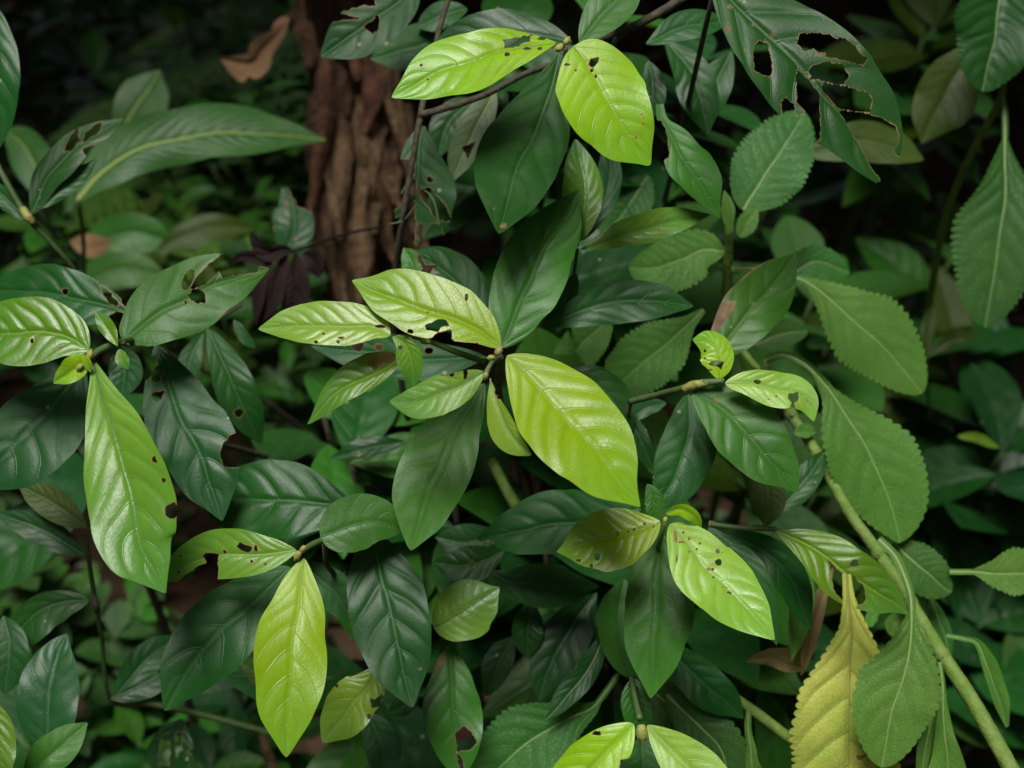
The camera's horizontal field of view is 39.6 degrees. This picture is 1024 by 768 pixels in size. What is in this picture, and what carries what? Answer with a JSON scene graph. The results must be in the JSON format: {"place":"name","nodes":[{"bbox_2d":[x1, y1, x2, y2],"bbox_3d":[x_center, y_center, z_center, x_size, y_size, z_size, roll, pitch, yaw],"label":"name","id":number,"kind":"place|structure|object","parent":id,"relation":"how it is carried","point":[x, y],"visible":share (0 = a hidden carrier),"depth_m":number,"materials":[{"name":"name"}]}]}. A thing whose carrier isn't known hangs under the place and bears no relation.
{"place":"outdoors","nodes":[
{"label":"outdoors","id":0,"kind":"place"},
{"bbox_2d":[221,16,288,81],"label":"dry leaf","id":1,"kind":"object","parent":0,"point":[255,62],"visible":1,"depth_m":1.41,"materials":[{"name":"plant"}]},
{"bbox_2d":[0,0,1023,767],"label":"ground","id":2,"kind":"structure","parent":0,"point":[182,596],"depth_m":2.72,"materials":[{"name":"soil"}]},
{"bbox_2d":[0,208,117,445],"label":"understorey plant","id":3,"kind":"object","parent":2,"relation":"on","point":[35,242],"visible":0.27,"depth_m":1.60,"materials":[{"name":"green plant"}]},
{"bbox_2d":[0,498,141,740],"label":"understorey plant","id":4,"kind":"object","parent":2,"relation":"on","point":[48,575],"visible":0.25,"depth_m":1.54,"materials":[{"name":"green plant"}]},
{"bbox_2d":[0,0,162,109],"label":"understorey plant","id":5,"kind":"object","parent":2,"relation":"on","point":[46,67],"visible":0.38,"depth_m":2.82,"materials":[{"name":"green plant"}]},
{"bbox_2d":[24,0,147,167],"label":"understorey plant","id":6,"kind":"object","parent":2,"relation":"on","point":[76,22],"visible":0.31,"depth_m":2.59,"materials":[{"name":"green plant"}]},
{"bbox_2d":[0,394,198,724],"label":"shoot","id":7,"kind":"object","parent":2,"relation":"on","point":[22,558],"visible":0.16,"depth_m":1.11,"materials":[{"name":"green plant"}]},
{"bbox_2d":[0,482,270,767],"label":"leafy shoot","id":8,"kind":"object","parent":7,"relation":"attached to","point":[46,677],"visible":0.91,"depth_m":0.99,"materials":[{"name":"green plant"}]},
{"bbox_2d":[14,599,189,767],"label":"understorey plant","id":9,"kind":"object","parent":2,"relation":"on","point":[123,642],"visible":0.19,"depth_m":1.55,"materials":[{"name":"green plant"}]},
{"bbox_2d":[20,0,195,66],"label":"understorey plant","id":10,"kind":"object","parent":2,"relation":"on","point":[119,9],"visible":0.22,"depth_m":2.96,"materials":[{"name":"green plant"}]},
{"bbox_2d":[14,564,220,767],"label":"understorey plant","id":11,"kind":"object","parent":2,"relation":"on","point":[82,621],"visible":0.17,"depth_m":1.60,"materials":[{"name":"green plant"}]},
{"bbox_2d":[0,253,268,592],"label":"leafy shoot","id":12,"kind":"object","parent":2,"relation":"on","point":[182,430],"visible":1,"depth_m":0.90,"materials":[{"name":"green plant"}]},
{"bbox_2d":[178,304,406,460],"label":"leafy shoot","id":13,"kind":"object","parent":12,"relation":"attached to","point":[234,385],"visible":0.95,"depth_m":1.04,"materials":[{"name":"green plant"}]},
{"bbox_2d":[62,0,223,179],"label":"understorey plant","id":14,"kind":"object","parent":2,"relation":"on","point":[95,48],"visible":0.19,"depth_m":2.20,"materials":[{"name":"green plant"}]},
{"bbox_2d":[4,57,281,302],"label":"understorey plant","id":15,"kind":"object","parent":2,"relation":"on","point":[139,189],"visible":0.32,"depth_m":1.87,"materials":[{"name":"green plant"}]},
{"bbox_2d":[0,684,320,767],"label":"understorey plant","id":16,"kind":"object","parent":2,"relation":"on","point":[125,746],"visible":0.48,"depth_m":1.54,"materials":[{"name":"green plant"}]},
{"bbox_2d":[0,11,323,446],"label":"leafy shoot","id":17,"kind":"object","parent":2,"relation":"on","point":[58,175],"visible":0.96,"depth_m":1.02,"materials":[{"name":"green plant"}]},
{"bbox_2d":[5,70,324,371],"bbox_3d":[-0.361,-0.162,1.492,0.225,0.365,0.332,-24,45,-26],"label":"seedling","id":18,"kind":"object","parent":2,"relation":"on","point":[150,133],"visible":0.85,"depth_m":1.41,"materials":[{"name":"green plant"}]},
{"bbox_2d":[77,192,281,561],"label":"understorey plant","id":19,"kind":"object","parent":2,"relation":"on","point":[149,206],"visible":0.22,"depth_m":1.60,"materials":[{"name":"green plant"}]},
{"bbox_2d":[119,0,246,88],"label":"understorey plant","id":20,"kind":"object","parent":2,"relation":"on","point":[148,20],"visible":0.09,"depth_m":2.73,"materials":[{"name":"green plant"}]},
{"bbox_2d":[90,199,277,423],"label":"understorey plant","id":21,"kind":"object","parent":2,"relation":"on","point":[236,214],"visible":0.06,"depth_m":1.99,"materials":[{"name":"green plant"}]},
{"bbox_2d":[67,81,305,345],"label":"fern","id":22,"kind":"object","parent":2,"relation":"on","point":[137,208],"visible":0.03,"depth_m":2.05,"materials":[{"name":"plant"}]},
{"bbox_2d":[90,5,306,147],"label":"fern","id":23,"kind":"object","parent":2,"relation":"on","point":[223,11],"visible":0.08,"depth_m":2.48,"materials":[{"name":"plant"}]},
{"bbox_2d":[100,579,345,755],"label":"understorey plant","id":24,"kind":"object","parent":2,"relation":"on","point":[131,587],"visible":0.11,"depth_m":1.65,"materials":[{"name":"green plant"}]},
{"bbox_2d":[152,0,297,113],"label":"understorey plant","id":25,"kind":"object","parent":2,"relation":"on","point":[231,36],"visible":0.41,"depth_m":2.24,"materials":[{"name":"green plant"}]},
{"bbox_2d":[178,680,294,767],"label":"understorey plant","id":26,"kind":"object","parent":2,"relation":"on","point":[238,747],"visible":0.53,"depth_m":1.45,"materials":[{"name":"green plant"}]},
{"bbox_2d":[258,733,278,767],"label":"stick","id":27,"kind":"object","parent":26,"relation":"on","point":[268,754],"visible":0.89,"depth_m":1.35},
{"bbox_2d":[149,153,325,439],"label":"fern","id":28,"kind":"object","parent":2,"relation":"on","point":[181,189],"visible":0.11,"depth_m":1.87,"materials":[{"name":"plant"}]},
{"bbox_2d":[166,75,309,408],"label":"understorey plant","id":29,"kind":"object","parent":2,"relation":"on","point":[255,173],"visible":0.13,"depth_m":1.95,"materials":[{"name":"green plant"}]},
{"bbox_2d":[160,33,325,300],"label":"understorey plant","id":30,"kind":"object","parent":2,"relation":"on","point":[290,68],"visible":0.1,"depth_m":1.98,"materials":[{"name":"green plant"}]},
{"bbox_2d":[179,46,310,276],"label":"understorey plant","id":31,"kind":"object","parent":2,"relation":"on","point":[246,193],"visible":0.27,"depth_m":1.84,"materials":[{"name":"green plant"}]},
{"bbox_2d":[46,45,450,318],"bbox_3d":[-0.376,-0.181,2.200,0.663,0.490,0.651,26,47,28],"label":"fern","id":32,"kind":"object","parent":2,"relation":"on","point":[106,108],"visible":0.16,"depth_m":1.97,"materials":[{"name":"plant"}]},
{"bbox_2d":[143,340,371,485],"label":"understorey plant","id":33,"kind":"object","parent":2,"relation":"on","point":[288,393],"visible":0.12,"depth_m":1.79,"materials":[{"name":"green plant"}]},
{"bbox_2d":[228,363,312,467],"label":"understorey plant","id":34,"kind":"object","parent":2,"relation":"on","point":[297,414],"visible":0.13,"depth_m":1.82,"materials":[{"name":"green plant"}]},
{"bbox_2d":[224,0,326,300],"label":"understorey plant","id":35,"kind":"object","parent":2,"relation":"on","point":[289,38],"visible":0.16,"depth_m":1.90,"materials":[{"name":"green plant"}]},
{"bbox_2d":[160,459,430,756],"bbox_3d":[-0.115,0.278,1.335,0.174,0.897,0.709,3,40,4],"label":"leafy shoot","id":36,"kind":"object","parent":2,"relation":"on","point":[271,613],"visible":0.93,"depth_m":0.89,"materials":[{"name":"green plant"}]},
{"bbox_2d":[267,248,330,370],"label":"understorey plant","id":37,"kind":"object","parent":2,"relation":"on","point":[308,352],"visible":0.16,"depth_m":1.79,"materials":[{"name":"green plant"}]},
{"bbox_2d":[177,149,471,444],"bbox_3d":[-0.244,-0.070,1.990,0.323,0.602,0.383,22,45,24],"label":"understorey plant","id":38,"kind":"object","parent":2,"relation":"on","point":[261,222],"visible":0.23,"depth_m":1.81,"materials":[{"name":"green plant"}]},
{"bbox_2d":[251,368,426,561],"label":"shoot","id":39,"kind":"object","parent":2,"relation":"on","point":[306,448],"visible":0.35,"depth_m":1.18,"materials":[{"name":"green plant"}]},
{"bbox_2d":[390,0,686,418],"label":"twig","id":40,"kind":"object","parent":39,"relation":"on","point":[618,33],"visible":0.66,"depth_m":0.98,"materials":[{"name":"brown plant"}]},
{"bbox_2d":[321,0,496,179],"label":"leafy shoot","id":41,"kind":"object","parent":40,"relation":"attached to","point":[394,41],"visible":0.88,"depth_m":1.03,"materials":[{"name":"green plant"}]},
{"bbox_2d":[265,378,422,582],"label":"shoot","id":42,"kind":"object","parent":2,"relation":"on","point":[373,411],"visible":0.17,"depth_m":1.14,"materials":[{"name":"green plant"}]},
{"bbox_2d":[222,547,472,767],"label":"shoot","id":43,"kind":"object","parent":2,"relation":"on","point":[418,750],"visible":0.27,"depth_m":1.13,"materials":[{"name":"green plant"}]},
{"bbox_2d":[289,0,452,521],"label":"trunk","id":44,"kind":"object","parent":2,"relation":"on","point":[361,120],"visible":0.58,"depth_m":1.47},
{"bbox_2d":[272,187,313,251],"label":"leafy shoot","id":45,"kind":"object","parent":44,"relation":"attached to","point":[293,223],"visible":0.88,"depth_m":1.20,"materials":[{"name":"green plant"}]},
{"bbox_2d":[232,225,384,325],"bbox_3d":[-0.160,-0.089,1.156,0.128,0.057,0.062,-10,41,-11],"label":"dead leaf cluster","id":46,"kind":"object","parent":44,"relation":"hanging from","point":[278,283],"visible":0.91,"depth_m":1.15,"materials":[{"name":"plant"}]},
{"bbox_2d":[283,447,509,599],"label":"shoot","id":47,"kind":"object","parent":2,"relation":"on","point":[381,486],"visible":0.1,"depth_m":1.15,"materials":[{"name":"green plant"}]},
{"bbox_2d":[361,508,522,735],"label":"shoot","id":48,"kind":"object","parent":2,"relation":"on","point":[464,513],"visible":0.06,"depth_m":1.21,"materials":[{"name":"green plant"}]},
{"bbox_2d":[388,422,531,737],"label":"shoot","id":49,"kind":"object","parent":2,"relation":"on","point":[488,504],"visible":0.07,"depth_m":1.11,"materials":[{"name":"green plant"}]},
{"bbox_2d":[320,524,604,767],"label":"leafy shoot","id":50,"kind":"object","parent":2,"relation":"on","point":[558,654],"visible":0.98,"depth_m":0.99,"materials":[{"name":"green plant"}]},
{"bbox_2d":[451,0,482,19],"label":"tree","id":51,"kind":"object","parent":2,"relation":"on","point":[473,6],"depth_m":2.96,"materials":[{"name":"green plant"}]},
{"bbox_2d":[374,0,597,483],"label":"shoot","id":52,"kind":"object","parent":2,"relation":"on","point":[468,207],"visible":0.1,"depth_m":1.17,"materials":[{"name":"green plant"}]},
{"bbox_2d":[462,220,515,464],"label":"understorey plant","id":53,"kind":"object","parent":2,"relation":"on","point":[478,232],"visible":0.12,"depth_m":2.03,"materials":[{"name":"green plant"}]},
{"bbox_2d":[0,0,983,746],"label":"ground cover","id":54,"kind":"object","parent":2,"relation":"on","point":[738,86],"visible":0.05,"depth_m":2.67,"materials":[{"name":"green plant"}]},
{"bbox_2d":[431,425,566,627],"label":"shoot","id":55,"kind":"object","parent":2,"relation":"on","point":[535,465],"visible":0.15,"depth_m":1.13,"materials":[{"name":"green plant"}]},
{"bbox_2d":[311,190,692,549],"bbox_3d":[-0.010,0.207,1.321,0.261,1.023,0.649,0,40,0],"label":"leafy shoot","id":56,"kind":"object","parent":2,"relation":"on","point":[579,428],"visible":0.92,"depth_m":0.88,"materials":[{"name":"green plant"}]},
{"bbox_2d":[259,301,486,423],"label":"leafy shoot","id":57,"kind":"object","parent":56,"relation":"attached to","point":[351,323],"visible":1,"depth_m":0.86,"materials":[{"name":"green plant"}]},
{"bbox_2d":[389,126,456,270],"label":"leafy shoot","id":58,"kind":"object","parent":56,"relation":"attached to","point":[430,162],"visible":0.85,"depth_m":1.01,"materials":[{"name":"green plant"}]},
{"bbox_2d":[431,448,610,694],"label":"shoot","id":59,"kind":"object","parent":2,"relation":"on","point":[604,587],"visible":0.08,"depth_m":1.13,"materials":[{"name":"green plant"}]},
{"bbox_2d":[392,8,653,233],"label":"leafy shoot","id":60,"kind":"object","parent":2,"relation":"on","point":[607,112],"visible":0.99,"depth_m":0.87,"materials":[{"name":"green plant"}]},
{"bbox_2d":[425,245,648,491],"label":"shoot","id":61,"kind":"object","parent":2,"relation":"on","point":[595,267],"visible":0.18,"depth_m":1.10,"materials":[{"name":"green plant"}]},
{"bbox_2d":[471,565,618,740],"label":"shoot","id":62,"kind":"object","parent":2,"relation":"on","point":[601,682],"visible":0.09,"depth_m":1.15,"materials":[{"name":"green plant"}]},
{"bbox_2d":[457,553,635,670],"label":"shoot","id":63,"kind":"object","parent":2,"relation":"on","point":[472,652],"visible":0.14,"depth_m":1.09,"materials":[{"name":"green plant"}]},
{"bbox_2d":[456,693,636,767],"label":"shoot","id":64,"kind":"object","parent":2,"relation":"on","point":[607,706],"visible":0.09,"depth_m":1.15,"materials":[{"name":"green plant"}]},
{"bbox_2d":[428,93,682,489],"bbox_3d":[0.013,0.169,1.425,0.211,0.931,0.195,14,42,16],"label":"shoot","id":65,"kind":"object","parent":2,"relation":"on","point":[467,177],"visible":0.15,"depth_m":1.16,"materials":[{"name":"green plant"}]},
{"bbox_2d":[476,0,709,149],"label":"shoot","id":66,"kind":"object","parent":2,"relation":"on","point":[639,62],"visible":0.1,"depth_m":1.14,"materials":[{"name":"green plant"}]},
{"bbox_2d":[482,474,720,717],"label":"shoot","id":67,"kind":"object","parent":2,"relation":"on","point":[515,688],"visible":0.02,"depth_m":1.11,"materials":[{"name":"green plant"}]},
{"bbox_2d":[470,672,793,767],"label":"toothed plant","id":68,"kind":"object","parent":2,"relation":"on","point":[524,735],"visible":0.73,"depth_m":1.00,"materials":[{"name":"green plant"}]},
{"bbox_2d":[562,139,710,330],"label":"leafy shoot","id":69,"kind":"object","parent":2,"relation":"on","point":[599,188],"visible":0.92,"depth_m":0.95,"materials":[{"name":"green plant"}]},
{"bbox_2d":[553,661,726,767],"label":"leafy shoot","id":70,"kind":"object","parent":2,"relation":"on","point":[615,744],"visible":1,"depth_m":0.85,"materials":[{"name":"green plant"}]},
{"bbox_2d":[477,484,812,717],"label":"leafy shoot","id":71,"kind":"object","parent":2,"relation":"on","point":[646,612],"visible":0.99,"depth_m":0.92,"materials":[{"name":"green plant"}]},
{"bbox_2d":[709,520,907,613],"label":"leaf","id":72,"kind":"object","parent":71,"relation":"attached to","point":[814,551],"visible":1,"depth_m":0.91,"materials":[{"name":"green plant"}]},
{"bbox_2d":[595,264,721,380],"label":"shoot","id":73,"kind":"object","parent":2,"relation":"on","point":[619,331],"visible":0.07,"depth_m":1.27,"materials":[{"name":"green plant"}]},
{"bbox_2d":[637,391,689,503],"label":"shoot","id":74,"kind":"object","parent":2,"relation":"on","point":[643,470],"visible":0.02,"depth_m":1.25,"materials":[{"name":"green plant"}]},
{"bbox_2d":[603,203,743,407],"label":"understorey plant","id":75,"kind":"object","parent":2,"relation":"on","point":[705,295],"visible":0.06,"depth_m":1.39,"materials":[{"name":"green plant"}]},
{"bbox_2d":[541,476,816,722],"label":"shoot","id":76,"kind":"object","parent":2,"relation":"on","point":[723,647],"visible":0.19,"depth_m":1.05,"materials":[{"name":"green plant"}]},
{"bbox_2d":[643,42,734,217],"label":"leafy shoot","id":77,"kind":"object","parent":2,"relation":"on","point":[692,168],"visible":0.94,"depth_m":0.99,"materials":[{"name":"green plant"}]},
{"bbox_2d":[486,110,927,512],"bbox_3d":[0.131,-0.015,1.152,0.332,0.392,0.218,-8,41,-9],"label":"toothed plant","id":78,"kind":"object","parent":2,"relation":"on","point":[871,335],"visible":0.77,"depth_m":1.07,"materials":[{"name":"green plant"}]},
{"bbox_2d":[587,520,834,694],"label":"shoot","id":79,"kind":"object","parent":2,"relation":"on","point":[773,679],"visible":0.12,"depth_m":1.10,"materials":[{"name":"green plant"}]},
{"bbox_2d":[626,253,825,525],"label":"leafy shoot","id":80,"kind":"object","parent":2,"relation":"on","point":[736,421],"visible":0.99,"depth_m":0.92,"materials":[{"name":"green plant"}]},
{"bbox_2d":[644,34,819,320],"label":"shoot","id":81,"kind":"object","parent":2,"relation":"on","point":[745,118],"visible":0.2,"depth_m":1.18,"materials":[{"name":"green plant"}]},
{"bbox_2d":[579,0,902,243],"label":"leafy shoot","id":82,"kind":"object","parent":2,"relation":"on","point":[778,27],"visible":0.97,"depth_m":0.87,"materials":[{"name":"green plant"}]},
{"bbox_2d":[694,651,810,767],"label":"shoot","id":83,"kind":"object","parent":2,"relation":"on","point":[774,750],"visible":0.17,"depth_m":1.12,"materials":[{"name":"green plant"}]},
{"bbox_2d":[676,130,848,292],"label":"understorey plant","id":84,"kind":"object","parent":2,"relation":"on","point":[819,185],"visible":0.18,"depth_m":1.82,"materials":[{"name":"green plant"}]},
{"bbox_2d":[654,215,914,523],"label":"understorey plant","id":85,"kind":"object","parent":2,"relation":"on","point":[791,234],"visible":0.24,"depth_m":1.40,"materials":[{"name":"green plant"}]},
{"bbox_2d":[700,354,870,626],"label":"understorey plant","id":86,"kind":"object","parent":2,"relation":"on","point":[723,478],"visible":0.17,"depth_m":1.31,"materials":[{"name":"green plant"}]},
{"bbox_2d":[729,579,893,727],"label":"understorey plant","id":87,"kind":"object","parent":2,"relation":"on","point":[833,606],"visible":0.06,"depth_m":1.27,"materials":[{"name":"green plant"}]},
{"bbox_2d":[751,613,888,763],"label":"understorey plant","id":88,"kind":"object","parent":2,"relation":"on","point":[788,703],"visible":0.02,"depth_m":1.31,"materials":[{"name":"green plant"}]},
{"bbox_2d":[746,351,1023,767],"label":"toothed plant","id":89,"kind":"object","parent":2,"relation":"on","point":[864,701],"visible":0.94,"depth_m":0.98,"materials":[{"name":"green plant"}]},
{"bbox_2d":[774,22,1001,412],"bbox_3d":[0.450,-0.112,1.906,0.277,0.760,0.254,6,40,7],"label":"understorey plant","id":90,"kind":"object","parent":2,"relation":"on","point":[860,187],"visible":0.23,"depth_m":1.69,"materials":[{"name":"green plant"}]},
{"bbox_2d":[800,315,977,425],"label":"understorey plant","id":91,"kind":"object","parent":2,"relation":"on","point":[814,320],"visible":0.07,"depth_m":1.61,"materials":[{"name":"green plant"}]},
{"bbox_2d":[821,0,992,359],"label":"understorey plant","id":92,"kind":"object","parent":2,"relation":"on","point":[895,51],"visible":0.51,"depth_m":1.62,"materials":[{"name":"green plant"}]},
{"bbox_2d":[807,232,1013,414],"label":"understorey plant","id":93,"kind":"object","parent":2,"relation":"on","point":[896,258],"visible":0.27,"depth_m":1.68,"materials":[{"name":"green plant"}]},
{"bbox_2d":[801,379,1023,622],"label":"understorey plant","id":94,"kind":"object","parent":2,"relation":"on","point":[946,548],"visible":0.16,"depth_m":1.53,"materials":[{"name":"green plant"}]},
{"bbox_2d":[813,0,1023,327],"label":"toothed plant","id":95,"kind":"object","parent":2,"relation":"on","point":[987,244],"visible":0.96,"depth_m":1.12,"materials":[{"name":"green plant"}]},
{"bbox_2d":[837,174,1017,309],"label":"understorey plant","id":96,"kind":"object","parent":2,"relation":"on","point":[904,203],"visible":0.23,"depth_m":1.91,"materials":[{"name":"green plant"}]},
{"bbox_2d":[849,494,1023,645],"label":"understorey plant","id":97,"kind":"object","parent":2,"relation":"on","point":[887,637],"visible":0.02,"depth_m":1.61,"materials":[{"name":"green plant"}]},
{"bbox_2d":[870,265,1023,539],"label":"understorey plant","id":98,"kind":"object","parent":2,"relation":"on","point":[1000,348],"visible":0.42,"depth_m":1.60,"materials":[{"name":"green plant"}]},
{"bbox_2d":[920,302,980,417],"bbox_3d":[0.415,-0.013,1.393,0.059,0.144,0.038,-12,41,-14],"label":"sprout","id":99,"kind":"object","parent":2,"relation":"on","point":[928,327],"visible":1,"depth_m":1.35,"materials":[{"name":"green plant"}]},
{"bbox_2d":[899,355,1023,626],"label":"understorey plant","id":100,"kind":"object","parent":2,"relation":"on","point":[994,491],"visible":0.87,"depth_m":1.49,"materials":[{"name":"green plant"}]},
{"bbox_2d":[907,520,1023,735],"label":"understorey plant","id":101,"kind":"object","parent":2,"relation":"on","point":[997,621],"visible":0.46,"depth_m":1.50,"materials":[{"name":"green plant"}]},
{"bbox_2d":[928,632,1023,767],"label":"understorey plant","id":102,"kind":"object","parent":2,"relation":"on","point":[964,725],"visible":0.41,"depth_m":1.47,"materials":[{"name":"green plant"}]},
{"bbox_2d":[958,432,998,447],"bbox_3d":[0.427,0.052,1.301,0.040,0.014,0.009,0,40,0],"label":"sprout","id":103,"kind":"object","parent":2,"relation":"on","point":[981,439],"visible":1,"depth_m":1.30,"materials":[{"name":"green plant"}]},
{"bbox_2d":[0,0,1023,765],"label":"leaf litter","id":104,"kind":"object","parent":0,"point":[342,638],"visible":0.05,"depth_m":2.66,"materials":[{"name":"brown plant"}]},
{"bbox_2d":[550,116,731,229],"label":"shoot","id":105,"kind":"object","parent":104,"relation":"on","point":[655,170],"visible":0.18,"depth_m":1.20,"materials":[{"name":"green plant"}]}
]}

